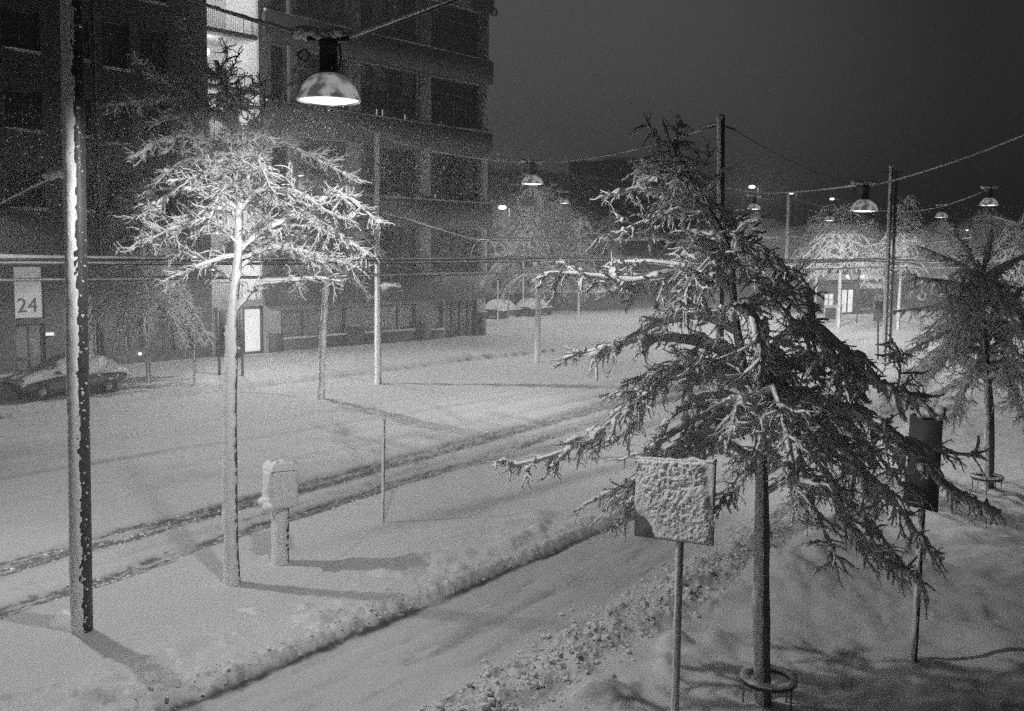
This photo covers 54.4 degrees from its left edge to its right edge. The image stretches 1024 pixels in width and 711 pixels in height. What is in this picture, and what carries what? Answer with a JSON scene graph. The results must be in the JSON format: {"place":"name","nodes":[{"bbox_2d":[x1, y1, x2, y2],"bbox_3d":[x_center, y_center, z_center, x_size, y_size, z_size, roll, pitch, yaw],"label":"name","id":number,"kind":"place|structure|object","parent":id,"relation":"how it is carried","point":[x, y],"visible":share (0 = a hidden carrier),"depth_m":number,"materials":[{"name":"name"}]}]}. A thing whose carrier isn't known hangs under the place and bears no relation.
{"place":"outdoors","nodes":[
{"label":"outdoors","id":0,"kind":"place"},
{"bbox_2d":[0,266,994,281],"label":"contact wire","id":1,"kind":"object","parent":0,"point":[221,277],"visible":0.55,"depth_m":27.21,"materials":[{"name":"grey metal"}]},
{"bbox_2d":[0,259,1000,264],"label":"contact wire","id":2,"kind":"object","parent":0,"point":[217,263],"visible":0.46,"depth_m":27.07,"materials":[{"name":"grey metal"}]},
{"bbox_2d":[0,254,1006,261],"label":"contact wire","id":3,"kind":"object","parent":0,"point":[113,258],"visible":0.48,"depth_m":28.06,"materials":[{"name":"grey metal"}]},
{"bbox_2d":[0,286,1023,710],"bbox_3d":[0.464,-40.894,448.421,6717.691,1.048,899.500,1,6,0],"label":"ground","id":4,"kind":"structure","parent":0,"point":[158,458],"depth_m":18.62,"materials":[{"name":"white snow"}]},
{"bbox_2d":[1,353,130,400],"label":"parked car","id":5,"kind":"object","parent":4,"relation":"on","point":[44,380],"visible":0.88,"depth_m":37.37,"materials":[{"name":"grey paint"}]},
{"bbox_2d":[60,0,92,633],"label":"lamp pole","id":6,"kind":"object","parent":4,"relation":"on","point":[78,398],"visible":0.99,"depth_m":14.19,"materials":[{"name":"metal"}]},
{"bbox_2d":[0,178,56,204],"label":"cable","id":7,"kind":"object","parent":6,"relation":"attached to","point":[25,191],"visible":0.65,"depth_m":15.96,"materials":[{"name":"grey plastic"}]},
{"bbox_2d":[41,166,62,180],"bbox_3d":[-6.410,-2.609,14.142,0.614,0.250,0.234,3,6,19],"label":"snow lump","id":8,"kind":"object","parent":6,"relation":"attached to","point":[51,174],"visible":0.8,"depth_m":14.11,"materials":[{"name":"white snow"}]},
{"bbox_2d":[0,0,265,373],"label":"apartment building","id":9,"kind":"structure","parent":4,"relation":"on","point":[32,323],"depth_m":47.24,"materials":[{"name":"brick"}]},
{"bbox_2d":[0,7,41,54],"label":"window","id":10,"kind":"structure","parent":9,"relation":"in","point":[17,26],"depth_m":44.34,"materials":[{"name":"grey glass"}]},
{"bbox_2d":[4,88,44,132],"bbox_3d":[-21.913,-10.871,44.369,0.900,1.800,1.745,6,8,40],"label":"window","id":11,"kind":"structure","parent":9,"relation":"in","point":[20,104],"depth_m":44.71,"materials":[{"name":"grey glass"}]},
{"bbox_2d":[7,168,47,210],"bbox_3d":[-21.952,-7.437,44.724,0.900,1.800,1.745,6,8,40],"label":"window","id":12,"kind":"structure","parent":9,"relation":"in","point":[33,199],"depth_m":45.06,"materials":[{"name":"grey glass"}]},
{"bbox_2d":[15,323,44,371],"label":"entrance door","id":13,"kind":"structure","parent":9,"relation":"in","point":[30,347],"depth_m":46.20,"materials":[{"name":"grey glass"}]},
{"bbox_2d":[64,291,102,354],"bbox_3d":[-20.404,-1.518,47.195,0.360,3.056,1.907,6,8,40],"label":"window","id":14,"kind":"structure","parent":9,"relation":"in","point":[95,345],"depth_m":47.85,"materials":[{"name":"grey glass"}]},
{"bbox_2d":[84,23,91,62],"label":"window","id":15,"kind":"structure","parent":9,"relation":"in","point":[86,59],"depth_m":46.19,"materials":[{"name":"grey glass"}]},
{"bbox_2d":[85,99,93,137],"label":"window","id":16,"kind":"structure","parent":9,"relation":"in","point":[87,122],"depth_m":46.58,"materials":[{"name":"grey glass"}]},
{"bbox_2d":[86,174,95,212],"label":"window","id":17,"kind":"structure","parent":9,"relation":"in","point":[88,176],"depth_m":46.98,"materials":[{"name":"grey glass"}]},
{"bbox_2d":[101,20,131,72],"bbox_3d":[-19.007,-14.669,47.351,0.900,2.250,1.476,6,8,40],"label":"window","id":18,"kind":"structure","parent":9,"relation":"in","point":[116,56],"depth_m":47.77,"materials":[{"name":"grey glass"}]},
{"bbox_2d":[104,95,133,145],"bbox_3d":[-19.046,-11.228,47.707,0.900,2.250,1.476,6,8,40],"label":"window","id":19,"kind":"structure","parent":9,"relation":"in","point":[123,123],"depth_m":48.15,"materials":[{"name":"grey glass"}]},
{"bbox_2d":[106,169,133,216],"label":"window","id":20,"kind":"structure","parent":9,"relation":"in","point":[111,175],"depth_m":48.42,"materials":[{"name":"grey glass"}]},
{"bbox_2d":[115,307,144,348],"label":"window","id":21,"kind":"structure","parent":9,"relation":"in","point":[138,345],"depth_m":49.38,"materials":[{"name":"grey glass"}]},
{"bbox_2d":[140,27,169,77],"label":"window","id":22,"kind":"structure","parent":9,"relation":"in","point":[155,48],"depth_m":49.28,"materials":[{"name":"grey glass"}]},
{"bbox_2d":[142,102,169,148],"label":"window","id":23,"kind":"structure","parent":9,"relation":"in","point":[163,128],"depth_m":49.61,"materials":[{"name":"grey glass"}]},
{"bbox_2d":[143,172,171,218],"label":"window","id":24,"kind":"structure","parent":9,"relation":"in","point":[146,175],"depth_m":50.03,"materials":[{"name":"grey glass"}]},
{"bbox_2d":[158,304,191,351],"bbox_3d":[-17.323,-1.428,50.832,0.360,2.400,1.963,6,8,40],"label":"window","id":25,"kind":"structure","parent":9,"relation":"in","point":[166,344],"depth_m":50.80,"materials":[{"name":"grey glass"}]},
{"bbox_2d":[213,308,217,356],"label":"side window","id":26,"kind":"structure","parent":9,"relation":"in","point":[214,309],"depth_m":52.65,"materials":[{"name":"grey glass"}]},
{"bbox_2d":[243,306,263,353],"bbox_3d":[-14.155,-1.380,54.260,0.120,2.630,1.348,6,8,40],"label":"lit door","id":27,"kind":"structure","parent":9,"relation":"in","point":[253,326],"depth_m":54.32,"materials":[{"name":"grey glass"}]},
{"bbox_2d":[88,177,216,382],"bbox_3d":[-15.579,-3.089,41.383,5.940,8.744,4.835,-5,8,-43],"label":"street tree","id":28,"kind":"object","parent":4,"relation":"on","point":[139,289],"visible":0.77,"depth_m":41.00,"materials":[{"name":"grey plant"}]},
{"bbox_2d":[193,321,196,381],"bbox_3d":[-13.513,-0.096,42.408,0.258,2.754,0.117,1,6,0],"label":"sign post","id":29,"kind":"object","parent":4,"relation":"on","point":[194,349],"visible":0.96,"depth_m":42.37,"materials":[{"name":"metal"}]},
{"bbox_2d":[217,308,243,375],"bbox_3d":[-12.629,-0.549,44.614,1.274,3.117,0.244,2,6,15],"label":"notice board","id":30,"kind":"object","parent":4,"relation":"on","point":[221,319],"visible":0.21,"depth_m":44.57,"materials":[{"name":"paint"}]},
{"bbox_2d":[95,8,392,586],"bbox_3d":[-4.456,-0.757,16.259,4.152,9.580,4.056,-4,7,-36],"label":"street tree","id":31,"kind":"object","parent":4,"relation":"on","point":[229,518],"visible":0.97,"depth_m":16.11,"materials":[{"name":"grey plant"}]},
{"bbox_2d":[258,457,299,565],"bbox_3d":[-4.210,2.881,17.921,0.724,2.096,0.566,-3,7,-33],"label":"cabinet post","id":32,"kind":"object","parent":4,"relation":"on","point":[278,498],"visible":0.99,"depth_m":17.79,"materials":[{"name":"paint"}]},
{"bbox_2d":[269,162,388,398],"bbox_3d":[-7.300,-2.772,38.662,4.407,9.319,4.060,2,6,12],"label":"street tree","id":33,"kind":"object","parent":4,"relation":"on","point":[322,352],"visible":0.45,"depth_m":38.73,"materials":[{"name":"grey plant"}]},
{"bbox_2d":[261,0,497,352],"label":"office building","id":34,"kind":"structure","parent":4,"relation":"on","point":[426,39],"depth_m":61.98,"materials":[{"name":"grey concrete"}]},
{"bbox_2d":[270,45,282,99],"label":"window","id":35,"kind":"structure","parent":34,"relation":"in","point":[276,74],"depth_m":54.53,"materials":[{"name":"grey glass"}]},
{"bbox_2d":[272,144,283,186],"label":"window","id":36,"kind":"structure","parent":34,"relation":"in","point":[276,151],"depth_m":55.09,"materials":[{"name":"grey glass"}]},
{"bbox_2d":[273,226,284,274],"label":"window","id":37,"kind":"structure","parent":34,"relation":"in","point":[278,267],"depth_m":55.52,"materials":[{"name":"grey glass"}]},
{"bbox_2d":[281,308,346,339],"bbox_3d":[-11.476,-1.868,57.432,0.533,1.650,4.814,6,8,40],"label":"window","id":38,"kind":"structure","parent":34,"relation":"in","point":[308,325],"depth_m":57.51,"materials":[{"name":"grey glass"}]},
{"bbox_2d":[297,0,343,25],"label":"window","id":39,"kind":"structure","parent":34,"relation":"in","point":[321,10],"depth_m":58.12,"materials":[{"name":"grey glass"}]},
{"bbox_2d":[297,50,344,109],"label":"window","id":40,"kind":"structure","parent":34,"relation":"in","point":[312,64],"depth_m":58.00,"materials":[{"name":"grey glass"}]},
{"bbox_2d":[298,137,344,191],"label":"window","id":41,"kind":"structure","parent":34,"relation":"in","point":[313,144],"depth_m":58.67,"materials":[{"name":"grey glass"}]},
{"bbox_2d":[299,223,345,273],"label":"window","id":42,"kind":"structure","parent":34,"relation":"in","point":[341,250],"depth_m":59.29,"materials":[{"name":"grey glass"}]},
{"bbox_2d":[361,145,415,196],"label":"window","id":43,"kind":"structure","parent":34,"relation":"in","point":[407,172],"depth_m":63.22,"materials":[{"name":"grey glass"}]},
{"bbox_2d":[361,63,415,120],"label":"window","id":44,"kind":"structure","parent":34,"relation":"in","point":[387,101],"depth_m":62.55,"materials":[{"name":"grey glass"}]},
{"bbox_2d":[361,0,415,41],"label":"window","id":45,"kind":"structure","parent":34,"relation":"in","point":[406,30],"depth_m":62.00,"materials":[{"name":"grey glass"}]},
{"bbox_2d":[362,226,415,273],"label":"window","id":46,"kind":"structure","parent":34,"relation":"in","point":[386,243],"depth_m":63.91,"materials":[{"name":"grey glass"}]},
{"bbox_2d":[362,304,416,333],"bbox_3d":[-7.674,-2.308,61.862,0.532,1.700,4.620,6,8,40],"label":"window","id":47,"kind":"structure","parent":34,"relation":"in","point":[399,317],"depth_m":62.37,"materials":[{"name":"grey glass"}]},
{"bbox_2d":[430,302,444,330],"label":"window","id":48,"kind":"structure","parent":34,"relation":"in","point":[435,307],"depth_m":65.31,"materials":[{"name":"grey glass"}]},
{"bbox_2d":[431,228,476,272],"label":"window","id":49,"kind":"structure","parent":34,"relation":"in","point":[447,248],"depth_m":68.05,"materials":[{"name":"grey glass"}]},
{"bbox_2d":[431,153,476,200],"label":"window","id":50,"kind":"structure","parent":34,"relation":"in","point":[456,161],"depth_m":67.65,"materials":[{"name":"grey glass"}]},
{"bbox_2d":[431,77,477,128],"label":"window","id":51,"kind":"structure","parent":34,"relation":"in","point":[440,88],"depth_m":66.89,"materials":[{"name":"grey glass"}]},
{"bbox_2d":[431,0,477,56],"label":"window","id":52,"kind":"structure","parent":34,"relation":"in","point":[453,24],"depth_m":66.45,"materials":[{"name":"grey glass"}]},
{"bbox_2d":[445,300,475,337],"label":"entrance door","id":53,"kind":"structure","parent":34,"relation":"in","point":[460,315],"depth_m":67.29,"materials":[{"name":"grey glass"}]},
{"bbox_2d":[381,417,385,522],"bbox_3d":[-2.665,2.448,20.627,0.104,2.372,0.079,1,6,0],"label":"snow marker","id":54,"kind":"object","parent":4,"relation":"on","point":[383,472],"visible":0.94,"depth_m":20.60,"materials":[{"name":"paint"}]},
{"bbox_2d":[374,131,400,383],"bbox_3d":[-5.435,-4.144,43.525,1.202,11.158,0.528,1,6,0],"label":"tram pole","id":55,"kind":"object","parent":4,"relation":"on","point":[390,288],"visible":0.84,"depth_m":43.50,"materials":[{"name":"metal"}]},
{"bbox_2d":[378,135,524,163],"bbox_3d":[-2.683,-8.186,39.245,0.079,1.834,9.974,-4,8,-39],"label":"cable","id":56,"kind":"object","parent":55,"relation":"attached to","point":[451,154],"visible":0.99,"depth_m":38.85,"materials":[{"name":"grey plastic"}]},
{"bbox_2d":[520,158,542,184],"bbox_3d":[0.736,-6.556,35.513,0.776,0.937,0.776,5,8,39],"label":"street lamp","id":57,"kind":"object","parent":56,"relation":"hanging from","point":[532,176],"visible":0.98,"depth_m":35.40,"materials":[{"name":"metal"}]},
{"bbox_2d":[0,380,981,710],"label":"snow rubble","id":58,"kind":"object","parent":4,"relation":"on","point":[528,678],"visible":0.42,"depth_m":15.84,"materials":[{"name":"white snow"}]},
{"bbox_2d":[485,299,521,318],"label":"parked car","id":59,"kind":"object","parent":4,"relation":"on","point":[491,308],"visible":0.81,"depth_m":84.72,"materials":[{"name":"grey paint"}]},
{"bbox_2d":[487,211,532,299],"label":"street tree","id":60,"kind":"object","parent":4,"relation":"on","point":[502,234],"visible":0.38,"depth_m":95.18,"materials":[{"name":"grey plant"}]},
{"bbox_2d":[477,169,586,362],"bbox_3d":[1.672,-4.618,52.517,5.575,10.314,5.447,5,7,37],"label":"street tree","id":61,"kind":"object","parent":4,"relation":"on","point":[530,250],"visible":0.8,"depth_m":52.41,"materials":[{"name":"grey plant"}]},
{"bbox_2d":[516,297,552,316],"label":"parked car","id":62,"kind":"object","parent":4,"relation":"on","point":[528,306],"visible":0.7,"depth_m":88.56,"materials":[{"name":"grey paint"}]},
{"bbox_2d":[519,207,575,285],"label":"street tree","id":63,"kind":"object","parent":4,"relation":"on","point":[553,250],"visible":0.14,"depth_m":116.92,"materials":[{"name":"grey plant"}]},
{"bbox_2d":[485,282,630,310],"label":"retaining wall","id":64,"kind":"structure","parent":4,"relation":"on","point":[590,303],"depth_m":98.40,"materials":[{"name":"stone"}]},
{"bbox_2d":[545,216,604,313],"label":"street tree","id":65,"kind":"object","parent":4,"relation":"on","point":[579,235],"visible":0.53,"depth_m":91.31,"materials":[{"name":"grey plant"}]},
{"bbox_2d":[487,165,690,293],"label":"building","id":66,"kind":"structure","parent":4,"relation":"on","point":[567,183],"depth_m":128.93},
{"bbox_2d":[587,209,631,292],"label":"street tree","id":67,"kind":"object","parent":4,"relation":"on","point":[609,245],"visible":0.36,"depth_m":104.12,"materials":[{"name":"grey plant"}]},
{"bbox_2d":[569,157,716,240],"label":"tower block","id":68,"kind":"structure","parent":4,"relation":"on","point":[602,169],"depth_m":163.77,"materials":[{"name":"grey concrete"}]},
{"bbox_2d":[627,220,669,298],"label":"street tree","id":69,"kind":"object","parent":4,"relation":"on","point":[646,266],"visible":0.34,"depth_m":124.00,"materials":[{"name":"grey plant"}]},
{"bbox_2d":[634,455,716,710],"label":"road sign","id":70,"kind":"object","parent":4,"relation":"on","point":[674,500],"visible":1,"depth_m":11.63,"materials":[{"name":"metal"}]},
{"bbox_2d":[702,114,734,454],"bbox_3d":[5.748,-1.869,28.046,1.089,9.676,0.416,6,8,43],"label":"tram pole","id":71,"kind":"object","parent":4,"relation":"on","point":[720,125],"visible":0.46,"depth_m":27.57,"materials":[{"name":"metal"}]},
{"bbox_2d":[541,129,703,163],"bbox_3d":[3.208,-6.558,31.689,0.075,0.442,8.756,-3,7,-30],"label":"cable","id":72,"kind":"object","parent":71,"relation":"attached to","point":[640,148],"visible":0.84,"depth_m":31.54,"materials":[{"name":"grey plastic"}]},
{"bbox_2d":[735,130,851,184],"bbox_3d":[7.958,-5.519,27.871,4.064,1.384,0.020,-2,6,-20],"label":"cable","id":73,"kind":"object","parent":71,"relation":"attached to","point":[791,161],"visible":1,"depth_m":27.84,"materials":[{"name":"grey plastic"}]},
{"bbox_2d":[850,180,877,211],"bbox_3d":[10.128,-4.597,28.668,0.831,0.928,0.780,1,6,0],"label":"street lamp","id":74,"kind":"object","parent":73,"relation":"hanging from","point":[862,203],"visible":0.99,"depth_m":28.55,"materials":[{"name":"metal"}]},
{"bbox_2d":[726,185,855,193],"bbox_3d":[11.919,-7.437,43.903,1.246,2.046,31.140,1,6,5],"label":"cable","id":75,"kind":"object","parent":74,"relation":"attached to","point":[840,187],"visible":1,"depth_m":39.37,"materials":[{"name":"grey plastic"}]},
{"bbox_2d":[875,134,1023,185],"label":"cable","id":76,"kind":"object","parent":74,"relation":"attached to","point":[958,160],"visible":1,"depth_m":25.81,"materials":[{"name":"grey plastic"}]},
{"bbox_2d":[487,112,1007,706],"bbox_3d":[2.639,0.801,12.055,5.422,7.472,3.808,-1,6,-19],"label":"street tree","id":77,"kind":"object","parent":4,"relation":"on","point":[773,400],"visible":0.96,"depth_m":11.95,"materials":[{"name":"grey plant"}]},
{"bbox_2d":[735,226,780,293],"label":"street tree","id":78,"kind":"object","parent":4,"relation":"on","point":[764,235],"visible":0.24,"depth_m":128.76,"materials":[{"name":"grey plant"}]},
{"bbox_2d":[740,664,798,710],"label":"tree guard","id":79,"kind":"object","parent":4,"relation":"on","point":[791,685],"visible":0.88,"depth_m":12.35,"materials":[{"name":"paint"}]},
{"bbox_2d":[783,194,790,308],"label":"tram pole","id":80,"kind":"object","parent":4,"relation":"on","point":[787,228],"visible":0.57,"depth_m":95.05,"materials":[{"name":"metal"}]},
{"bbox_2d":[383,211,787,241],"bbox_3d":[11.550,-8.145,68.615,2.946,1.290,61.163,4,7,31],"label":"cable","id":81,"kind":"object","parent":80,"relation":"attached to","point":[416,221],"visible":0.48,"depth_m":47.47,"materials":[{"name":"grey plastic"}]},
{"bbox_2d":[789,236,973,246],"bbox_3d":[26.457,-8.611,73.365,2.721,1.164,44.015,1,6,3],"label":"cable","id":82,"kind":"object","parent":80,"relation":"attached to","point":[941,241],"visible":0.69,"depth_m":64.19,"materials":[{"name":"grey plastic"}]},
{"bbox_2d":[791,190,986,211],"bbox_3d":[24.538,-11.060,69.602,1.422,2.997,51.177,1,6,6],"label":"cable","id":83,"kind":"object","parent":80,"relation":"attached to","point":[906,211],"visible":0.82,"depth_m":56.71,"materials":[{"name":"grey plastic"}]},
{"bbox_2d":[979,184,997,205],"bbox_3d":[21.299,-7.162,44.475,0.823,0.951,0.780,1,6,0],"label":"street lamp","id":84,"kind":"object","parent":83,"relation":"hanging from","point":[990,199],"visible":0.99,"depth_m":44.36,"materials":[{"name":"metal"}]},
{"bbox_2d":[781,205,851,317],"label":"street tree","id":85,"kind":"object","parent":4,"relation":"on","point":[819,219],"visible":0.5,"depth_m":91.12,"materials":[{"name":"grey plant"}]},
{"bbox_2d":[735,249,910,291],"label":"building","id":86,"kind":"structure","parent":4,"relation":"on","point":[750,287],"depth_m":156.09,"materials":[{"name":"grey"}]},
{"bbox_2d":[773,273,883,314],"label":"corner shop","id":87,"kind":"structure","parent":4,"relation":"on","point":[849,289],"depth_m":99.90,"materials":[{"name":"stone"}]},
{"bbox_2d":[842,289,854,313],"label":"shop door","id":88,"kind":"structure","parent":87,"relation":"in","point":[848,295],"depth_m":100.59,"materials":[{"name":"grey glass"}]},
{"bbox_2d":[859,289,871,309],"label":"shop window","id":89,"kind":"structure","parent":87,"relation":"in","point":[864,303],"depth_m":102.27,"materials":[{"name":"grey glass"}]},
{"bbox_2d":[823,306,837,320],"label":"sandwich board","id":90,"kind":"object","parent":4,"relation":"on","point":[830,313],"visible":0.91,"depth_m":89.63,"materials":[{"name":"white paint"}]},
{"bbox_2d":[802,200,883,326],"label":"street tree","id":91,"kind":"object","parent":4,"relation":"on","point":[836,235],"visible":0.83,"depth_m":81.14,"materials":[{"name":"grey plant"}]},
{"bbox_2d":[845,220,894,298],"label":"street tree","id":92,"kind":"object","parent":4,"relation":"on","point":[870,227],"visible":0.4,"depth_m":103.04,"materials":[{"name":"grey plant"}]},
{"bbox_2d":[873,297,883,358],"bbox_3d":[20.220,-1.427,54.993,0.606,3.600,0.322,1,6,0],"label":"street sign","id":93,"kind":"object","parent":4,"relation":"on","point":[878,310],"visible":0.84,"depth_m":54.85,"materials":[{"name":"metal"}]},
{"bbox_2d":[881,165,902,361],"bbox_3d":[20.169,-4.823,53.477,1.104,10.698,0.267,1,6,0],"label":"tram pole","id":94,"kind":"object","parent":4,"relation":"on","point":[887,272],"visible":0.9,"depth_m":53.39,"materials":[{"name":"metal"}]},
{"bbox_2d":[859,195,942,329],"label":"street tree","id":95,"kind":"object","parent":4,"relation":"on","point":[903,233],"visible":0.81,"depth_m":77.15,"materials":[{"name":"grey plant"}]},
{"bbox_2d":[916,290,927,335],"bbox_3d":[25.451,-2.206,61.970,0.740,3.781,0.298,1,6,0],"label":"round sign","id":96,"kind":"object","parent":4,"relation":"on","point":[920,297],"visible":0.91,"depth_m":61.82,"materials":[{"name":"metal"}]},
{"bbox_2d":[905,405,946,660],"bbox_3d":[5.719,2.558,13.903,0.254,3.824,0.496,-5,8,-44],"label":"road sign","id":97,"kind":"object","parent":4,"relation":"on","point":[930,428],"visible":0.63,"depth_m":13.82,"materials":[{"name":"metal"}]},
{"bbox_2d":[906,224,966,299],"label":"street tree","id":98,"kind":"object","parent":4,"relation":"on","point":[942,245],"visible":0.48,"depth_m":109.27,"materials":[{"name":"grey plant"}]},
{"bbox_2d":[872,203,1023,488],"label":"street tree","id":99,"kind":"object","parent":4,"relation":"on","point":[964,334],"visible":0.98,"depth_m":23.74,"materials":[{"name":"grey plant"}]},
{"bbox_2d":[909,231,1023,298],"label":"building","id":100,"kind":"structure","parent":4,"relation":"on","point":[934,291],"depth_m":136.63,"materials":[{"name":"grey"}]},
{"bbox_2d":[960,218,1013,283],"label":"street tree","id":101,"kind":"object","parent":4,"relation":"on","point":[984,241],"visible":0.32,"depth_m":116.97,"materials":[{"name":"grey plant"}]},
{"bbox_2d":[970,472,1003,494],"bbox_3d":[11.543,3.170,24.218,0.770,0.565,0.767,1,6,0],"label":"tree guard","id":102,"kind":"object","parent":4,"relation":"on","point":[978,476],"visible":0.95,"depth_m":24.00,"materials":[{"name":"paint"}]},
{"bbox_2d":[984,212,1023,357],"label":"street tree","id":103,"kind":"object","parent":4,"relation":"on","point":[1019,278],"visible":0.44,"depth_m":47.57,"materials":[{"name":"grey plant"}]},
{"bbox_2d":[1,6,1023,322],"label":"falling snow","id":104,"kind":"structure","parent":0,"point":[421,176],"depth_m":12.36,"materials":[{"name":"white snow"}]},
{"bbox_2d":[488,0,1023,252],"label":"sky","id":105,"kind":"structure","parent":0,"point":[846,91],"materials":[{"name":"black"}]},
{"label":"cable","id":106,"kind":"object","parent":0,"visible":0},
{"bbox_2d":[746,193,760,209],"bbox_3d":[14.435,-9.178,59.354,0.778,0.947,0.778,6,8,40],"label":"street lamp","id":107,"kind":"object","parent":106,"relation":"hanging from","point":[754,206],"visible":0.98,"depth_m":59.24,"materials":[{"name":"metal"}]},
{"bbox_3d":[7.731,-3.211,-1.649,11.000,19.500,72.000,6,8,40],"label":"brick house","id":108,"kind":"object","parent":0,"visible":0},
{"bbox_2d":[186,0,293,34],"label":"cable","id":109,"kind":"object","parent":108,"relation":"attached to","point":[267,24],"visible":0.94,"depth_m":15.64,"materials":[{"name":"grey plastic"}]},
{"bbox_2d":[291,25,360,105],"bbox_3d":[-2.246,-3.557,12.202,0.776,0.925,0.776,-4,8,-39],"label":"street lamp","id":110,"kind":"object","parent":109,"relation":"hanging from","point":[328,44],"visible":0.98,"depth_m":12.08,"materials":[{"name":"metal"}]},
{"bbox_2d":[348,0,459,39],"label":"cable","id":111,"kind":"object","parent":110,"relation":"attached to","point":[386,24],"visible":1,"depth_m":11.62,"materials":[{"name":"grey plastic"}]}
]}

